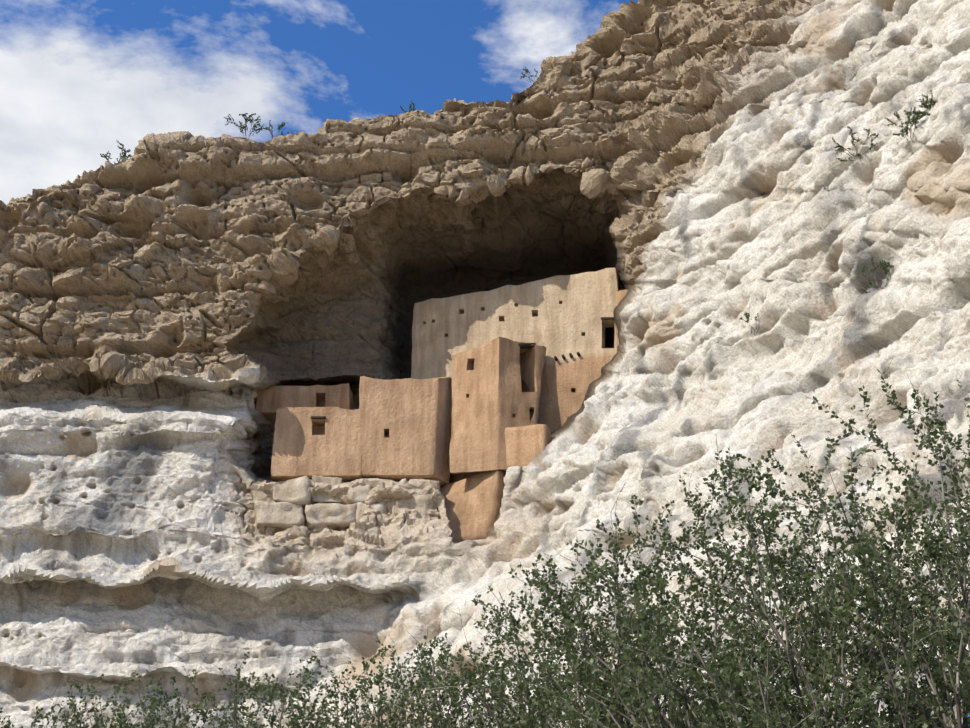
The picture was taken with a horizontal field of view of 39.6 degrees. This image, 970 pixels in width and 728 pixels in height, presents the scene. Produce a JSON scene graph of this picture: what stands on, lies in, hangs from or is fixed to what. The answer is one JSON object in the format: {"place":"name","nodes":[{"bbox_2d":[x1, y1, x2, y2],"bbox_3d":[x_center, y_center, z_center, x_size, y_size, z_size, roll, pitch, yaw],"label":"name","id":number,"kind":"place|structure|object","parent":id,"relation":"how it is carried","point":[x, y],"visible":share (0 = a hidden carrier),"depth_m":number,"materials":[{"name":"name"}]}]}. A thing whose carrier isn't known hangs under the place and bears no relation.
{"place":"outdoors","nodes":[
{"label":"outdoors","id":0,"kind":"place"},
{"bbox_2d":[0,0,969,727],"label":"cliff rock","id":1,"kind":"object","parent":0,"point":[172,304],"visible":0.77,"depth_m":49.20,"materials":[{"name":"stone"}]},
{"bbox_2d":[100,140,130,162],"bbox_3d":[-15.883,-8.876,58.415,1.400,1.137,1.322,24,-38,-35],"label":"cliff bush","id":2,"kind":"object","parent":1,"relation":"on","point":[124,156],"visible":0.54,"depth_m":58.40,"materials":[{"name":"green plant"}]},
{"bbox_2d":[224,113,268,136],"bbox_3d":[-10.216,-10.204,57.309,1.479,1.022,1.696,-15,-33,24],"label":"cliff bush","id":3,"kind":"object","parent":1,"relation":"on","point":[246,118],"visible":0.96,"depth_m":57.24,"materials":[{"name":"green plant"}]},
{"bbox_2d":[250,480,266,503],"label":"stone block","id":4,"kind":"structure","parent":1,"relation":"on","point":[258,495],"depth_m":50.20,"materials":[{"name":"stone"}]},
{"bbox_2d":[254,501,304,530],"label":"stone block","id":5,"kind":"structure","parent":1,"relation":"on","point":[279,516],"depth_m":49.49,"materials":[{"name":"stone"}]},
{"bbox_2d":[273,475,310,505],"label":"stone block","id":6,"kind":"structure","parent":5,"relation":"on","point":[294,491],"depth_m":49.87,"materials":[{"name":"stone"}]},
{"bbox_2d":[266,120,292,137],"bbox_3d":[-8.771,-9.860,58.095,1.161,0.842,1.514,-9,-31,15],"label":"cliff bush","id":7,"kind":"object","parent":1,"relation":"on","point":[279,126],"visible":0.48,"depth_m":57.74,"materials":[{"name":"green plant"}]},
{"bbox_2d":[256,383,352,421],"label":"adobe building","id":8,"kind":"structure","parent":1,"relation":"on","point":[271,401],"depth_m":54.31,"materials":[{"name":"paint"}]},
{"bbox_2d":[271,407,361,481],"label":"adobe building","id":9,"kind":"structure","parent":1,"relation":"on","point":[304,444],"depth_m":51.42,"materials":[{"name":"beige paint"}]},
{"bbox_2d":[311,416,325,419],"bbox_3d":[-6.436,2.117,52.075,0.619,0.098,0.274,0,-30,1],"label":"window lintel","id":10,"kind":"structure","parent":9,"relation":"attached to","point":[319,417],"depth_m":51.95,"materials":[{"name":"brown wood"}]},
{"bbox_2d":[312,475,343,503],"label":"stone block","id":11,"kind":"structure","parent":1,"relation":"on","point":[322,497],"depth_m":50.19,"materials":[{"name":"stone"}]},
{"bbox_2d":[305,503,356,529],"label":"stone block","id":12,"kind":"structure","parent":1,"relation":"on","point":[335,516],"depth_m":49.38,"materials":[{"name":"stone"}]},
{"bbox_2d":[346,482,370,503],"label":"stone block","id":13,"kind":"structure","parent":1,"relation":"on","point":[358,493],"depth_m":49.84,"materials":[{"name":"stone"}]},
{"bbox_2d":[356,501,387,520],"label":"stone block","id":14,"kind":"structure","parent":1,"relation":"on","point":[381,507],"depth_m":49.52,"materials":[{"name":"stone"}]},
{"bbox_2d":[374,478,406,502],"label":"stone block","id":15,"kind":"structure","parent":14,"relation":"on","point":[403,481],"depth_m":50.04,"materials":[{"name":"stone"}]},
{"bbox_2d":[358,376,451,485],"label":"adobe building","id":16,"kind":"structure","parent":1,"relation":"on","point":[405,424],"depth_m":51.74,"materials":[{"name":"beige paint"}]},
{"bbox_2d":[400,101,415,112],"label":"cliff bush","id":17,"kind":"object","parent":1,"relation":"on","point":[411,108],"visible":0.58,"depth_m":57.88,"materials":[{"name":"green plant"}]},
{"bbox_2d":[392,494,433,519],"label":"stone block","id":18,"kind":"structure","parent":1,"relation":"on","point":[421,504],"depth_m":49.33,"materials":[{"name":"stone"}]},
{"bbox_2d":[409,479,440,493],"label":"stone block","id":19,"kind":"structure","parent":1,"relation":"on","point":[434,483],"depth_m":49.93,"materials":[{"name":"stone"}]},
{"bbox_2d":[440,470,505,541],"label":"adobe wall","id":20,"kind":"structure","parent":1,"relation":"on","point":[473,505],"depth_m":49.61,"materials":[{"name":"beige paint"}]},
{"bbox_2d":[411,268,619,482],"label":"dwelling upper wall","id":21,"kind":"structure","parent":1,"relation":"on","point":[558,316],"depth_m":55.36,"materials":[{"name":"beige paint"}]},
{"bbox_2d":[554,352,580,360],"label":"wooden roof beams","id":22,"kind":"structure","parent":21,"relation":"attached to","point":[564,357],"depth_m":53.81,"materials":[{"name":"brown wood"}]},
{"bbox_2d":[601,317,613,321],"bbox_3d":[4.992,-1.787,54.383,0.641,0.209,0.280,-9,-31,15],"label":"door lintel","id":23,"kind":"structure","parent":21,"relation":"attached to","point":[607,318],"depth_m":54.28,"materials":[{"name":"brown wood"}]},
{"bbox_2d":[504,424,550,470],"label":"dwelling parapet","id":24,"kind":"structure","parent":1,"relation":"on","point":[525,445],"depth_m":49.88,"materials":[{"name":"beige paint"}]},
{"bbox_2d":[520,66,544,81],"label":"cliff bush","id":25,"kind":"object","parent":1,"relation":"on","point":[526,69],"visible":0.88,"depth_m":58.54,"materials":[{"name":"green plant"}]},
{"bbox_2d":[739,307,758,332],"bbox_3d":[8.726,-1.486,43.765,0.791,1.032,1.107,-14,-33,23],"label":"cliff bush","id":26,"kind":"object","parent":1,"relation":"on","point":[746,315],"visible":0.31,"depth_m":43.48,"materials":[{"name":"green plant"}]},
{"bbox_2d":[832,126,878,161],"bbox_3d":[11.903,-7.078,43.504,1.434,0.967,1.543,0,-30,1],"label":"cliff bush","id":27,"kind":"object","parent":1,"relation":"on","point":[840,149],"visible":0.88,"depth_m":43.41,"materials":[{"name":"green plant"}]},
{"bbox_2d":[861,257,893,293],"bbox_3d":[11.432,-2.550,38.809,1.506,1.080,1.391,0,-30,1],"label":"cliff bush","id":28,"kind":"object","parent":1,"relation":"on","point":[884,265],"visible":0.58,"depth_m":38.53,"materials":[{"name":"green plant"}]},
{"bbox_2d":[884,106,929,142],"bbox_3d":[12.715,-7.236,40.996,1.255,1.046,1.398,9,-31,-15],"label":"cliff bush","id":29,"kind":"object","parent":1,"relation":"on","point":[914,119],"visible":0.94,"depth_m":40.88,"materials":[{"name":"green plant"}]},
{"bbox_2d":[919,90,935,114],"bbox_3d":[14.120,-8.056,42.093,1.741,1.206,1.104,8,-31,-14],"label":"cliff bush","id":30,"kind":"object","parent":1,"relation":"on","point":[925,105],"visible":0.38,"depth_m":41.69,"materials":[{"name":"green plant"}]},
{"bbox_2d":[449,337,546,472],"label":"adobe tower","id":31,"kind":"structure","parent":0,"point":[491,401],"depth_m":51.85,"materials":[{"name":"beige paint"}]},
{"bbox_2d":[518,343,535,348],"bbox_3d":[1.608,-0.725,53.588,0.930,0.462,0.286,20,-36,-31],"label":"door lintel","id":32,"kind":"structure","parent":31,"relation":"attached to","point":[524,345],"depth_m":53.50,"materials":[{"name":"brown wood"}]},
{"bbox_2d":[616,289,627,353],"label":"adobe wall","id":33,"kind":"structure","parent":0,"point":[621,294],"depth_m":54.26,"materials":[{"name":"beige paint"}]},
{"bbox_3d":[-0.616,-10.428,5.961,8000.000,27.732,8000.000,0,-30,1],"label":"terrain","id":34,"kind":"structure","parent":0,"visible":0},
{"bbox_2d":[12,683,86,727],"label":"shrub","id":35,"kind":"object","parent":34,"relation":"on","point":[54,718],"visible":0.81,"depth_m":14.48,"materials":[{"name":"green plant"}]},
{"bbox_2d":[0,697,123,727],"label":"shrub","id":36,"kind":"object","parent":34,"relation":"on","point":[40,716],"visible":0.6,"depth_m":14.12,"materials":[{"name":"green plant"}]},
{"bbox_2d":[53,668,233,727],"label":"shrub","id":37,"kind":"object","parent":34,"relation":"on","point":[76,715],"visible":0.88,"depth_m":14.44,"materials":[{"name":"green plant"}]},
{"bbox_2d":[38,649,259,727],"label":"shrub","id":38,"kind":"object","parent":34,"relation":"on","point":[243,683],"visible":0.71,"depth_m":14.63,"materials":[{"name":"green plant"}]},
{"bbox_2d":[109,652,356,727],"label":"shrub","id":39,"kind":"object","parent":34,"relation":"on","point":[291,705],"visible":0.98,"depth_m":13.72,"materials":[{"name":"green plant"}]},
{"bbox_2d":[147,657,435,727],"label":"shrub","id":40,"kind":"object","parent":34,"relation":"on","point":[204,714],"visible":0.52,"depth_m":15.00,"materials":[{"name":"green plant"}]},
{"bbox_2d":[220,620,548,727],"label":"shrub","id":41,"kind":"object","parent":34,"relation":"on","point":[444,698],"visible":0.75,"depth_m":13.33,"materials":[{"name":"green plant"}]},
{"bbox_2d":[232,589,545,727],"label":"shrub","id":42,"kind":"object","parent":34,"relation":"on","point":[312,712],"visible":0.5,"depth_m":14.59,"materials":[{"name":"green plant"}]},
{"bbox_2d":[339,707,446,727],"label":"shrub","id":43,"kind":"object","parent":34,"relation":"on","point":[432,715],"visible":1,"depth_m":12.19,"materials":[{"name":"green plant"}]},
{"bbox_2d":[407,611,637,727],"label":"shrub","id":44,"kind":"object","parent":34,"relation":"on","point":[465,691],"visible":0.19,"depth_m":13.35,"materials":[{"name":"green plant"}]},
{"bbox_2d":[441,537,696,727],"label":"shrub","id":45,"kind":"object","parent":34,"relation":"on","point":[499,628],"visible":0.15,"depth_m":13.43,"materials":[{"name":"green plant"}]},
{"bbox_2d":[456,653,700,727],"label":"shrub","id":46,"kind":"object","parent":34,"relation":"on","point":[528,720],"visible":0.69,"depth_m":10.96,"materials":[{"name":"green plant"}]},
{"bbox_2d":[464,534,736,727],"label":"shrub","id":47,"kind":"object","parent":34,"relation":"on","point":[559,601],"visible":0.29,"depth_m":12.10,"materials":[{"name":"green plant"}]},
{"bbox_2d":[359,448,870,727],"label":"shrub","id":48,"kind":"object","parent":34,"relation":"on","point":[533,623],"visible":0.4,"depth_m":11.23,"materials":[{"name":"green plant"}]},
{"bbox_2d":[491,657,830,727],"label":"shrub","id":49,"kind":"object","parent":34,"relation":"on","point":[631,683],"visible":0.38,"depth_m":9.44,"materials":[{"name":"green plant"}]},
{"bbox_2d":[504,540,905,727],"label":"shrub","id":50,"kind":"object","parent":34,"relation":"on","point":[644,639],"visible":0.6,"depth_m":9.34,"materials":[{"name":"green plant"}]},
{"bbox_2d":[490,498,961,727],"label":"shrub","id":51,"kind":"object","parent":34,"relation":"on","point":[601,642],"visible":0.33,"depth_m":11.41,"materials":[{"name":"green plant"}]},
{"bbox_2d":[503,358,969,727],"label":"shrub","id":52,"kind":"object","parent":34,"relation":"on","point":[845,523],"visible":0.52,"depth_m":9.73,"materials":[{"name":"green plant"}]},
{"bbox_2d":[553,505,933,727],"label":"shrub","id":53,"kind":"object","parent":34,"relation":"on","point":[823,687],"visible":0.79,"depth_m":8.91,"materials":[{"name":"green plant"}]},
{"bbox_2d":[530,457,969,727],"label":"shrub","id":54,"kind":"object","parent":34,"relation":"on","point":[705,628],"visible":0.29,"depth_m":11.48,"materials":[{"name":"green plant"}]},
{"bbox_2d":[574,500,969,727],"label":"shrub","id":55,"kind":"object","parent":34,"relation":"on","point":[963,677],"visible":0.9,"depth_m":8.21,"materials":[{"name":"green plant"}]},
{"bbox_2d":[653,657,912,727],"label":"shrub","id":56,"kind":"object","parent":34,"relation":"on","point":[820,704],"visible":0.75,"depth_m":8.18,"materials":[{"name":"green plant"}]},
{"bbox_2d":[613,409,969,727],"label":"shrub","id":57,"kind":"object","parent":34,"relation":"on","point":[762,517],"visible":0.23,"depth_m":11.19,"materials":[{"name":"green plant"}]},
{"bbox_2d":[634,369,969,727],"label":"shrub","id":58,"kind":"object","parent":34,"relation":"on","point":[830,556],"visible":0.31,"depth_m":9.37,"materials":[{"name":"green plant"}]},
{"bbox_2d":[666,383,969,727],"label":"shrub","id":59,"kind":"object","parent":34,"relation":"on","point":[959,525],"visible":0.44,"depth_m":8.57,"materials":[{"name":"green plant"}]}
]}

